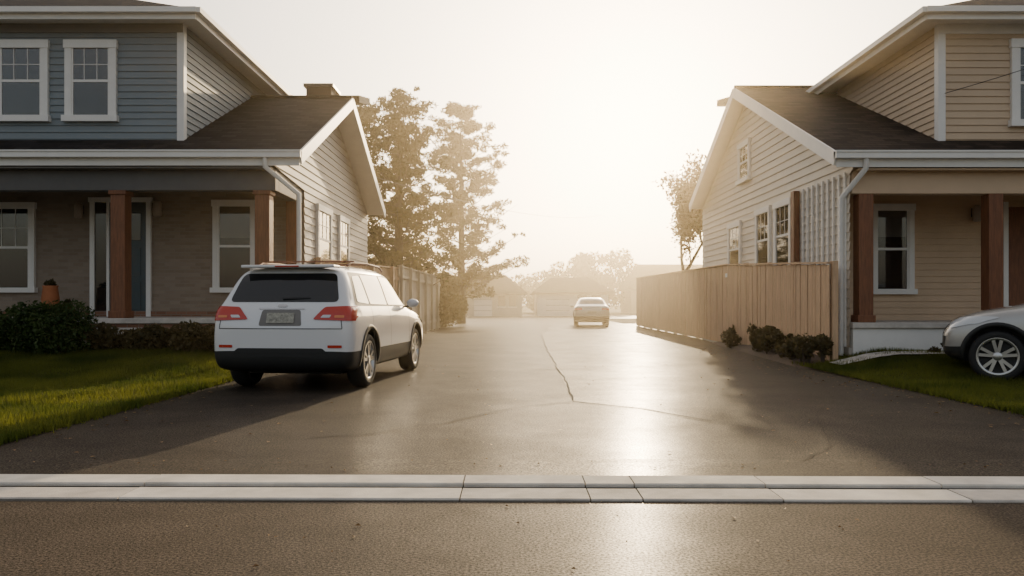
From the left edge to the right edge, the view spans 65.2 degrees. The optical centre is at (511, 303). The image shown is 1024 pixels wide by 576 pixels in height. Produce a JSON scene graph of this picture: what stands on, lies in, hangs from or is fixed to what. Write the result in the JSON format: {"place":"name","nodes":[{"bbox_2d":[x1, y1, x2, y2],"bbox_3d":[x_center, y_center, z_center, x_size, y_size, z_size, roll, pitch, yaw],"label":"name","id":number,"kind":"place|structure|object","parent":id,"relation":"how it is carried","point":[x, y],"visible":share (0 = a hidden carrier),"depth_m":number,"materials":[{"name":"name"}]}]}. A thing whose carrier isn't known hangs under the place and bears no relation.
{"place":"outdoors","nodes":[
{"label":"outdoors","id":0,"kind":"place"},
{"bbox_2d":[0,345,233,445],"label":"lawn","id":1,"kind":"structure","parent":0,"point":[43,392],"depth_m":10.71,"materials":[{"name":"plant"}]},
{"bbox_2d":[0,298,98,354],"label":"hedge","id":2,"kind":"object","parent":1,"relation":"on","point":[48,328],"visible":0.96,"depth_m":13.46,"materials":[{"name":"green plant"}]},
{"bbox_2d":[83,320,214,352],"bbox_3d":[-6.108,0.670,13.964,2.509,0.819,0.930,0,0,0],"label":"shrub","id":3,"kind":"object","parent":1,"relation":"on","point":[194,335],"visible":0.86,"depth_m":13.81,"materials":[{"name":"green plant"}]},
{"bbox_2d":[110,195,131,310],"bbox_3d":[-7.531,-0.950,15.410,0.280,2.440,0.280,0,0,0],"label":"porch post","id":4,"kind":"object","parent":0,"point":[120,252],"visible":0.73,"depth_m":15.27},
{"bbox_2d":[0,170,278,191],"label":"porch beam","id":5,"kind":"structure","parent":4,"relation":"on","point":[132,180],"depth_m":15.28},
{"bbox_2d":[0,166,288,177],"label":"porch ceiling","id":6,"kind":"structure","parent":5,"relation":"on","point":[131,168],"depth_m":15.11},
{"bbox_2d":[255,195,272,264],"bbox_3d":[-4.774,-0.950,15.410,0.280,2.440,0.280,0,0,0],"label":"porch post","id":7,"kind":"object","parent":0,"point":[263,228],"visible":0.39,"depth_m":15.27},
{"bbox_2d":[286,201,296,264],"bbox_3d":[-4.660,-0.950,17.020,0.240,2.440,0.240,0,0,0],"label":"porch post","id":8,"kind":"object","parent":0,"point":[290,230],"visible":0.31,"depth_m":16.90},
{"bbox_2d":[468,295,521,315],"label":"walls","id":9,"kind":"structure","parent":0,"point":[506,311],"depth_m":72.00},
{"bbox_2d":[465,275,527,294],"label":"roof front","id":10,"kind":"structure","parent":9,"relation":"on","point":[506,285],"depth_m":72.91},
{"bbox_2d":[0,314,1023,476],"bbox_3d":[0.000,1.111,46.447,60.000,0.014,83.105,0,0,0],"label":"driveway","id":11,"kind":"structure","parent":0,"point":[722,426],"depth_m":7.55,"materials":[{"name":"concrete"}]},
{"bbox_2d":[214,261,422,386],"bbox_3d":[-2.682,0.259,12.313,2.210,1.715,4.562,0,0,6],"label":"parked suv","id":12,"kind":"object","parent":11,"relation":"on","point":[357,325],"visible":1,"depth_m":10.22,"materials":[{"name":"white paint"}]},
{"bbox_2d":[397,265,440,332],"bbox_3d":[-3.409,-0.050,31.086,0.181,2.360,12.076,0,0,1],"label":"wooden fence","id":13,"kind":"object","parent":11,"relation":"on","point":[421,288],"visible":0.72,"depth_m":30.88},
{"bbox_2d":[434,272,468,326],"bbox_3d":[-3.281,-0.200,39.024,2.377,2.817,4.970,0,0,0],"label":"shrub","id":14,"kind":"object","parent":11,"relation":"on","point":[453,306],"visible":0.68,"depth_m":38.19,"materials":[{"name":"green plant"}]},
{"bbox_2d":[408,101,529,323],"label":"pine tree","id":15,"kind":"object","parent":11,"relation":"on","point":[459,146],"visible":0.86,"depth_m":45.44,"materials":[{"name":"green plant"}]},
{"bbox_2d":[570,297,609,325],"bbox_3d":[4.111,0.388,41.803,2.140,1.456,4.636,0,0,4],"label":"parked car","id":16,"kind":"object","parent":11,"relation":"on","point":[590,309],"visible":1,"depth_m":39.58,"materials":[{"name":"grey paint"}]},
{"bbox_2d":[636,264,724,341],"bbox_3d":[6.226,-0.109,31.718,0.181,2.478,18.746,0,0,1],"label":"wooden fence","id":17,"kind":"object","parent":11,"relation":"on","point":[689,302],"visible":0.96,"depth_m":28.05,"materials":[{"name":"brown wood"}]},
{"bbox_2d":[712,341,820,369],"bbox_3d":[5.484,1.030,18.300,0.587,0.221,9.232,0,0,2],"label":"planting bed","id":18,"kind":"object","parent":11,"relation":"on","point":[771,355],"visible":0.53,"depth_m":16.26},
{"bbox_2d":[720,323,833,364],"bbox_3d":[5.559,0.787,18.023,0.766,0.721,8.417,0,0,4],"label":"shrub","id":19,"kind":"object","parent":18,"relation":"on","point":[766,338],"visible":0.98,"depth_m":15.45,"materials":[{"name":"green plant"}]},
{"bbox_2d":[0,501,1023,575],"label":"street","id":20,"kind":"structure","parent":0,"point":[226,538],"depth_m":3.85,"materials":[{"name":"asphalt"}]},
{"bbox_2d":[14,348,1023,568],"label":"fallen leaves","id":21,"kind":"object","parent":20,"relation":"on","point":[358,524],"visible":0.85,"depth_m":7.35,"materials":[{"name":"brown plant"}]},
{"bbox_2d":[54,306,1021,477],"bbox_3d":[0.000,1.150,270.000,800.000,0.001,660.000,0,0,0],"label":"ground","id":22,"kind":"structure","parent":0,"point":[613,310],"depth_m":59.36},
{"bbox_2d":[20,323,214,340],"bbox_3d":[-10.755,0.760,16.280,12.450,0.779,2.040,0,0,0],"label":"porch base","id":23,"kind":"object","parent":22,"relation":"on","point":[135,325],"depth_m":15.26,"materials":[{"name":"grey concrete"}]},
{"bbox_2d":[12,317,214,322],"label":"porch floor","id":24,"kind":"structure","parent":23,"relation":"on","point":[157,320],"depth_m":15.20,"materials":[{"name":"concrete"}]},
{"bbox_2d":[41,278,59,305],"bbox_3d":[-9.347,-0.130,16.200,0.340,0.800,0.340,0,0,0],"label":"plant pot","id":25,"kind":"object","parent":24,"relation":"on","point":[50,291],"visible":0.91,"depth_m":16.09,"materials":[{"name":"ceramic"}]},
{"bbox_2d":[95,202,105,310],"bbox_3d":[-8.871,-0.964,17.279,0.257,2.467,0.039,0,0,0],"label":"sidelight","id":26,"kind":"object","parent":24,"relation":"on","point":[100,256],"visible":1,"depth_m":17.26,"materials":[{"name":"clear glass"}]},
{"bbox_2d":[106,202,109,316],"bbox_3d":[-8.712,-0.964,17.270,0.060,2.467,0.060,0,0,0],"label":"door mullion","id":27,"kind":"structure","parent":24,"relation":"on","point":[107,256],"depth_m":17.24},
{"bbox_2d":[0,311,216,316],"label":"wall base course","id":28,"kind":"object","parent":24,"relation":"on","point":[172,314],"depth_m":17.25,"materials":[{"name":"concrete"}]},
{"bbox_2d":[0,189,303,310],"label":"front wall","id":29,"kind":"structure","parent":24,"relation":"on","point":[182,253],"depth_m":17.30,"materials":[{"name":"beige brick"}]},
{"bbox_2d":[0,209,27,287],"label":"window backing","id":30,"kind":"object","parent":29,"relation":"attached to","point":[13,268],"depth_m":17.27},
{"bbox_2d":[29,209,35,287],"bbox_3d":[-10.348,-1.220,17.262,0.110,1.886,0.075,0,0,0],"label":"casing","id":31,"kind":"object","parent":29,"relation":"attached to","point":[32,248],"visible":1,"depth_m":17.23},
{"bbox_2d":[89,202,94,316],"bbox_3d":[-9.050,-0.964,17.265,0.100,2.467,0.070,0,0,0],"label":"door frame","id":32,"kind":"object","parent":29,"relation":"attached to","point":[92,254],"visible":0.79,"depth_m":17.23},
{"bbox_2d":[132,202,145,310],"bbox_3d":[-8.284,-0.969,17.277,0.797,2.457,0.044,0,0,0],"label":"front door","id":33,"kind":"structure","parent":29,"relation":"attached to","point":[138,207],"depth_m":17.25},
{"bbox_2d":[146,202,151,316],"bbox_3d":[-7.835,-0.964,17.265,0.100,2.467,0.070,0,0,0],"label":"door frame","id":34,"kind":"object","parent":29,"relation":"attached to","point":[148,258],"visible":1,"depth_m":17.23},
{"bbox_2d":[212,206,217,287],"bbox_3d":[-6.398,-1.246,17.262,0.110,1.938,0.075,0,0,0],"label":"casing","id":35,"kind":"object","parent":29,"relation":"attached to","point":[214,246],"visible":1,"depth_m":17.23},
{"bbox_2d":[220,238,249,287],"bbox_3d":[-5.977,-1.246,17.272,0.912,1.898,0.004,0,0,0],"label":"window backing","id":36,"kind":"object","parent":29,"relation":"attached to","point":[232,261],"depth_m":17.27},
{"bbox_2d":[220,206,249,237],"bbox_3d":[-5.977,-1.765,17.266,0.732,0.678,0.004,0,0,0],"label":"window blind","id":37,"kind":"object","parent":36,"relation":"attached to","point":[234,221],"depth_m":17.26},
{"bbox_2d":[313,257,398,295],"bbox_3d":[-3.958,-0.004,21.489,0.186,2.268,7.151,0,0,7],"label":"wooden fence","id":38,"kind":"object","parent":22,"relation":"on","point":[390,275],"visible":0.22,"depth_m":23.64,"materials":[{"name":"brown wood"}]},
{"bbox_2d":[356,96,418,265],"bbox_3d":[-7.453,-4.595,39.939,5.793,11.450,6.296,0,0,0],"label":"pine tree","id":39,"kind":"object","parent":22,"relation":"on","point":[364,111],"visible":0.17,"depth_m":39.44,"materials":[{"name":"green plant"}]},
{"bbox_2d":[360,86,460,284],"bbox_3d":[-4.766,-4.086,33.942,5.244,10.431,5.321,0,0,0],"label":"pine tree","id":40,"kind":"object","parent":22,"relation":"on","point":[404,152],"visible":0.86,"depth_m":33.55,"materials":[{"name":"green plant"}]},
{"bbox_2d":[368,248,637,312],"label":"tree line","id":41,"kind":"object","parent":22,"relation":"on","point":[583,264],"visible":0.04,"depth_m":102.87,"materials":[{"name":"green plant"}]},
{"bbox_2d":[0,474,1023,502],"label":"kerb","id":42,"kind":"structure","parent":22,"relation":"on","point":[552,488],"depth_m":4.86,"materials":[{"name":"concrete"}]},
{"bbox_2d":[621,290,635,313],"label":"walls","id":43,"kind":"structure","parent":22,"relation":"on","point":[628,305],"depth_m":95.32,"materials":[{"name":"beige"}]},
{"bbox_2d":[628,264,702,289],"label":"roof front","id":44,"kind":"structure","parent":43,"relation":"on","point":[642,270],"depth_m":97.40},
{"bbox_2d":[653,148,706,270],"bbox_3d":[7.071,-2.452,30.264,3.313,7.185,3.422,0,0,-40],"label":"bare tree","id":45,"kind":"object","parent":22,"relation":"on","point":[688,225],"visible":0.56,"depth_m":30.16,"materials":[{"name":"brown plant"}]},
{"bbox_2d":[703,339,851,355],"bbox_3d":[6.050,0.965,19.800,0.060,0.370,11.000,0,0,0],"label":"foundation","id":46,"kind":"object","parent":22,"relation":"on","point":[848,351],"visible":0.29,"depth_m":14.40,"materials":[{"name":"concrete"}]},
{"bbox_2d":[702,106,852,347],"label":"side wall","id":47,"kind":"structure","parent":46,"relation":"on","point":[783,165],"depth_m":19.23,"materials":[{"name":"white"}]},
{"bbox_2d":[758,212,766,265],"bbox_3d":[6.003,-1.520,19.150,0.003,1.320,0.920,0,0,0],"label":"window glass","id":48,"kind":"object","parent":47,"relation":"attached to","point":[762,252],"visible":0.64,"depth_m":19.18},
{"bbox_2d":[777,205,787,264],"bbox_3d":[6.003,-1.520,17.750,0.003,1.320,0.920,0,0,0],"label":"window glass","id":49,"kind":"object","parent":47,"relation":"attached to","point":[782,249],"visible":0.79,"depth_m":17.76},
{"bbox_2d":[790,191,799,264],"bbox_3d":[5.960,-0.800,16.850,0.120,3.140,0.200,0,0,0],"label":"wall post","id":50,"kind":"object","parent":47,"relation":"attached to","point":[794,226],"depth_m":16.75,"materials":[{"name":"brown wood"}]},
{"bbox_2d":[843,173,846,346],"bbox_3d":[6.013,-0.800,14.445,0.035,3.140,0.050,0,0,0],"label":"batten","id":51,"kind":"object","parent":47,"relation":"attached to","point":[845,258],"visible":1,"depth_m":14.42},
{"bbox_2d":[838,158,868,355],"bbox_3d":[6.065,-0.822,14.223,0.116,3.506,0.692,0,0,-23],"label":"downspout","id":52,"kind":"object","parent":47,"relation":"attached to","point":[855,181],"visible":0.98,"depth_m":14.43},
{"bbox_2d":[736,88,1023,149],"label":"roof front","id":53,"kind":"structure","parent":47,"relation":"on","point":[834,121],"depth_m":16.04,"materials":[{"name":"brown"}]},
{"bbox_2d":[733,88,836,164],"bbox_3d":[5.650,-3.965,17.185,0.040,3.069,6.527,0,0,0],"label":"rake board","id":54,"kind":"object","parent":53,"relation":"attached to","point":[812,143],"visible":1,"depth_m":16.29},
{"bbox_2d":[837,28,933,170],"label":"wall side","id":55,"kind":"structure","parent":53,"relation":"attached to","point":[898,86],"depth_m":16.08,"materials":[{"name":"beige"}]},
{"bbox_2d":[834,151,1023,158],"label":"gutter","id":56,"kind":"object","parent":53,"relation":"attached to","point":[931,155],"visible":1,"depth_m":13.88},
{"bbox_2d":[836,150,1023,151],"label":"gutter lip","id":57,"kind":"object","parent":56,"relation":"attached to","point":[929,150],"visible":1,"depth_m":13.86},
{"bbox_2d":[836,159,1023,166],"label":"fascia","id":58,"kind":"structure","parent":53,"relation":"attached to","point":[934,162],"depth_m":14.01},
{"bbox_2d":[850,168,1023,172],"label":"porch ceiling","id":59,"kind":"structure","parent":53,"relation":"attached to","point":[944,170],"depth_m":14.14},
{"bbox_2d":[946,34,1023,139],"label":"wall front","id":60,"kind":"structure","parent":53,"relation":"attached to","point":[980,111],"depth_m":14.79,"materials":[{"name":"beige"}]},
{"bbox_2d":[934,24,945,140],"bbox_3d":[7.933,-3.971,14.830,0.135,2.389,0.140,0,0,0],"label":"corner board","id":61,"kind":"object","parent":60,"relation":"attached to","point":[939,87],"visible":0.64,"depth_m":14.76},
{"bbox_2d":[939,24,1023,33],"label":"frieze board","id":62,"kind":"object","parent":60,"relation":"attached to","point":[981,28],"visible":1,"depth_m":14.76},
{"bbox_2d":[1010,47,1018,119],"bbox_3d":[9.271,-4.077,14.762,0.130,1.554,0.075,0,0,0],"label":"casing","id":63,"kind":"object","parent":60,"relation":"attached to","point":[1014,84],"visible":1,"depth_m":14.72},
{"bbox_3d":[12.170,-4.300,22.880,13.000,2.440,5.040,0,0,0],"label":"roof back","id":64,"kind":"object","parent":53,"relation":"attached to","visible":0},
{"bbox_2d":[689,89,733,211],"bbox_3d":[5.650,-4.215,22.915,0.042,2.567,5.132,0,0,0],"label":"rake board","id":65,"kind":"object","parent":64,"relation":"attached to","point":[714,142],"visible":1,"depth_m":22.48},
{"bbox_2d":[692,99,743,208],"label":"rake soffit","id":66,"kind":"structure","parent":64,"relation":"attached to","point":[732,118],"depth_m":22.70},
{"bbox_2d":[724,261,837,360],"bbox_3d":[5.827,0.006,18.247,0.182,2.248,8.307,0,0,2],"label":"wooden fence","id":67,"kind":"object","parent":22,"relation":"on","point":[796,298],"visible":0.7,"depth_m":16.75,"materials":[{"name":"brown wood"}]},
{"bbox_2d":[849,328,944,354],"bbox_3d":[12.375,0.790,15.280,12.590,0.719,2.040,0,0,0],"label":"porch base","id":68,"kind":"object","parent":22,"relation":"on","point":[864,339],"visible":0.2,"depth_m":14.26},
{"bbox_2d":[849,320,952,327],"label":"porch floor","id":69,"kind":"structure","parent":68,"relation":"on","point":[910,323],"depth_m":14.20,"materials":[{"name":"concrete"}]},
{"bbox_2d":[849,195,1023,319],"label":"front wall","id":70,"kind":"structure","parent":69,"relation":"on","point":[947,257],"depth_m":16.29,"materials":[{"name":"beige"}]},
{"bbox_2d":[878,237,905,288],"bbox_3d":[7.726,-1.117,16.272,0.840,1.737,0.004,0,0,0],"label":"window backing","id":71,"kind":"object","parent":70,"relation":"attached to","point":[891,269],"depth_m":16.27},
{"bbox_2d":[909,211,914,288],"bbox_3d":[8.111,-1.117,16.262,0.110,1.777,0.075,0,0,0],"label":"casing","id":72,"kind":"object","parent":70,"relation":"attached to","point":[911,249],"visible":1,"depth_m":16.23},
{"bbox_2d":[1003,202,1008,306],"bbox_3d":[10.008,-0.870,16.245,0.098,2.400,0.090,0,0,0],"label":"door frame","id":73,"kind":"object","parent":70,"relation":"attached to","point":[1005,254],"visible":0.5,"depth_m":16.20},
{"bbox_2d":[1009,207,1023,305],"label":"front door","id":74,"kind":"structure","parent":70,"relation":"attached to","point":[1016,255],"depth_m":16.22,"materials":[{"name":"brown wood"}]},
{"bbox_3d":[-4.500,0.965,21.050,0.060,0.370,7.500,0,0,0],"label":"foundation","id":75,"kind":"object","parent":22,"relation":"on","visible":0},
{"bbox_2d":[275,126,367,263],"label":"side wall","id":76,"kind":"structure","parent":75,"relation":"on","point":[323,174],"depth_m":20.09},
{"bbox_2d":[0,98,350,148],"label":"roof front","id":77,"kind":"structure","parent":76,"relation":"on","point":[275,123],"depth_m":16.48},
{"bbox_2d":[0,33,176,139],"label":"wall front","id":78,"kind":"structure","parent":77,"relation":"on","point":[147,86],"depth_m":15.79,"materials":[{"name":"blue"}]},
{"bbox_2d":[3,48,38,114],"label":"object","id":79,"kind":"object","parent":78,"relation":"attached to","point":[20,98],"depth_m":15.77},
{"bbox_2d":[0,39,50,48],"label":"casing head","id":80,"kind":"object","parent":78,"relation":"attached to","point":[24,43],"visible":1,"depth_m":15.71},
{"bbox_2d":[41,48,49,114],"bbox_3d":[-9.197,-4.392,15.762,0.130,1.548,0.075,0,0,0],"label":"casing","id":81,"kind":"object","parent":78,"relation":"attached to","point":[45,78],"visible":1,"depth_m":15.72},
{"bbox_2d":[64,48,70,114],"bbox_3d":[-8.736,-4.392,15.762,0.130,1.548,0.075,0,0,0],"label":"casing","id":82,"kind":"object","parent":78,"relation":"attached to","point":[67,81],"visible":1,"depth_m":15.72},
{"bbox_2d":[61,115,119,121],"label":"sill","id":83,"kind":"structure","parent":78,"relation":"attached to","point":[89,118],"depth_m":15.68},
{"bbox_2d":[74,48,107,114],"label":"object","id":84,"kind":"object","parent":78,"relation":"attached to","point":[90,98],"depth_m":15.77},
{"bbox_2d":[63,39,118,48],"bbox_3d":[-8.295,-5.117,15.755,1.051,0.160,0.090,0,0,0],"label":"casing head","id":85,"kind":"object","parent":78,"relation":"attached to","point":[90,43],"visible":1,"depth_m":15.71},
{"bbox_2d":[0,23,182,32],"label":"frieze board","id":86,"kind":"object","parent":78,"relation":"attached to","point":[91,27],"visible":1,"depth_m":15.76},
{"bbox_2d":[109,48,117,114],"bbox_3d":[-7.854,-4.392,15.762,0.130,1.548,0.075,0,0,0],"label":"casing","id":87,"kind":"object","parent":78,"relation":"attached to","point":[113,85],"visible":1,"depth_m":15.72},
{"bbox_2d":[177,24,186,140],"bbox_3d":[-6.532,-4.257,15.830,0.135,2.536,0.140,0,0,0],"label":"corner board","id":88,"kind":"object","parent":78,"relation":"attached to","point":[181,86],"visible":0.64,"depth_m":15.76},
{"bbox_2d":[187,28,265,137],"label":"wall side","id":89,"kind":"structure","parent":78,"relation":"attached to","point":[218,86],"depth_m":17.13,"materials":[{"name":"blue"}]},
{"bbox_2d":[0,158,299,165],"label":"fascia","id":90,"kind":"structure","parent":77,"relation":"attached to","point":[145,161],"depth_m":15.01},
{"bbox_2d":[262,157,300,263],"bbox_3d":[-4.363,-0.922,15.218,0.134,3.706,0.841,0,0,43],"label":"downspout","id":91,"kind":"object","parent":90,"relation":"attached to","point":[267,168],"visible":0.64,"depth_m":15.41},
{"bbox_2d":[0,151,301,157],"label":"gutter","id":92,"kind":"object","parent":77,"relation":"attached to","point":[149,154],"visible":1,"depth_m":14.88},
{"bbox_2d":[0,149,300,150],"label":"gutter lip","id":93,"kind":"object","parent":92,"relation":"attached to","point":[150,150],"visible":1,"depth_m":14.86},
{"bbox_2d":[299,98,353,163],"bbox_3d":[-3.960,-3.870,17.435,0.040,2.478,5.030,0,0,0],"label":"rake board","id":94,"kind":"object","parent":77,"relation":"attached to","point":[313,143],"visible":1,"depth_m":16.90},
{"bbox_2d":[320,211,329,260],"bbox_3d":[-4.454,-1.520,19.000,0.003,1.320,1.220,0,0,0],"label":"window glass","id":95,"kind":"object","parent":76,"relation":"attached to","point":[324,249],"visible":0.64,"depth_m":19.01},
{"bbox_2d":[142,0,966,305],"label":"sky","id":96,"kind":"structure","parent":0,"point":[591,101],"materials":[{"name":"white"}]},
{"bbox_2d":[534,294,607,315],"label":"walls","id":97,"kind":"structure","parent":0,"point":[539,304],"depth_m":73.00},
{"bbox_2d":[546,294,568,315],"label":"garage door","id":98,"kind":"structure","parent":97,"relation":"attached to","point":[557,301],"depth_m":72.94,"materials":[{"name":"beige"}]},
{"bbox_2d":[532,277,614,293],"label":"roof front","id":99,"kind":"structure","parent":97,"relation":"on","point":[568,285],"depth_m":73.95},
{"bbox_2d":[853,194,872,314],"bbox_3d":[6.322,-0.820,14.400,0.260,2.300,0.260,0,0,0],"label":"porch post","id":100,"kind":"object","parent":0,"point":[862,254],"visible":0.86,"depth_m":14.27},
{"bbox_2d":[849,172,1023,194],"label":"porch beam","id":101,"kind":"structure","parent":100,"relation":"on","point":[935,183],"depth_m":14.28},
{"bbox_2d":[878,211,906,236],"bbox_3d":[7.726,-1.628,16.266,0.660,0.533,0.004,0,0,0],"label":"window blind","id":102,"kind":"object","parent":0,"point":[892,223],"depth_m":16.26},
{"bbox_2d":[791,346,1023,415],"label":"lawn","id":103,"kind":"structure","parent":0,"point":[942,375],"depth_m":11.45,"materials":[{"name":"plant"}]},
{"bbox_2d":[942,303,1023,379],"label":"parked car","id":104,"kind":"object","parent":103,"relation":"on","point":[988,342],"visible":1,"depth_m":11.27,"materials":[{"name":"grey paint"}]},
{"bbox_2d":[900,167,1023,167],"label":"interior","id":105,"kind":"object","parent":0,"point":[961,167],"visible":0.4,"depth_m":16.27,"materials":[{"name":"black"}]},
{"bbox_2d":[821,20,1023,92],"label":"soffit","id":106,"kind":"structure","parent":105,"relation":"on","point":[904,41],"depth_m":15.94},
{"bbox_2d":[814,14,926,93],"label":"fascia side","id":107,"kind":"structure","parent":106,"relation":"attached to","point":[902,33],"depth_m":16.32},
{"bbox_2d":[806,6,927,92],"bbox_3d":[7.350,-5.239,17.050,0.110,0.100,5.700,0,0,0],"label":"gutter side","id":108,"kind":"object","parent":107,"relation":"attached to","point":[896,29],"visible":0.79,"depth_m":16.25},
{"bbox_2d":[946,0,1023,4],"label":"roof","id":109,"kind":"structure","parent":106,"relation":"on","point":[994,2],"depth_m":15.49,"materials":[{"name":"brown"}]},
{"bbox_2d":[926,13,1023,19],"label":"fascia","id":110,"kind":"structure","parent":109,"relation":"attached to","point":[974,16],"depth_m":14.29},
{"bbox_2d":[927,5,1023,12],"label":"gutter","id":111,"kind":"object","parent":109,"relation":"attached to","point":[975,8],"visible":1,"depth_m":14.18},
{"bbox_2d":[981,194,1002,309],"bbox_3d":[8.640,-0.820,14.400,0.260,2.300,0.260,0,0,0],"label":"porch post","id":112,"kind":"object","parent":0,"point":[991,251],"visible":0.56,"depth_m":14.27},
{"bbox_3d":[-10.480,-3.979,22.381,13.000,2.302,5.038,0,0,0],"label":"roof back","id":113,"kind":"object","parent":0,"visible":0},
{"bbox_2d":[338,110,382,214],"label":"rake soffit","id":114,"kind":"structure","parent":113,"relation":"attached to","point":[350,134],"depth_m":22.28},
{"bbox_2d":[352,99,385,217],"bbox_3d":[-3.960,-3.895,22.415,0.042,2.430,5.127,0,0,0],"label":"rake board","id":115,"kind":"object","parent":113,"relation":"attached to","point":[361,132],"visible":0.93,"depth_m":21.96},
{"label":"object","id":116,"kind":"object","parent":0,"visible":0},
{"bbox_2d":[0,19,277,94],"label":"soffit","id":117,"kind":"structure","parent":116,"relation":"on","point":[196,28],"depth_m":16.23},
{"bbox_2d":[0,0,174,5],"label":"roof","id":118,"kind":"structure","parent":117,"relation":"on","point":[73,3],"depth_m":16.45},
{"bbox_2d":[0,14,195,18],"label":"fascia","id":119,"kind":"structure","parent":118,"relation":"attached to","point":[97,16],"depth_m":15.29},
{"bbox_2d":[0,6,195,13],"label":"gutter","id":120,"kind":"object","parent":119,"relation":"attached to","point":[97,9],"visible":1,"depth_m":15.18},
{"bbox_2d":[195,7,291,94],"bbox_3d":[-5.980,-5.599,18.450,0.110,0.100,6.500,0,0,0],"label":"gutter side","id":121,"kind":"object","parent":118,"relation":"attached to","point":[211,22],"visible":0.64,"depth_m":17.44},
{"bbox_2d":[195,14,283,94],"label":"fascia side","id":122,"kind":"structure","parent":117,"relation":"attached to","point":[214,33],"depth_m":17.48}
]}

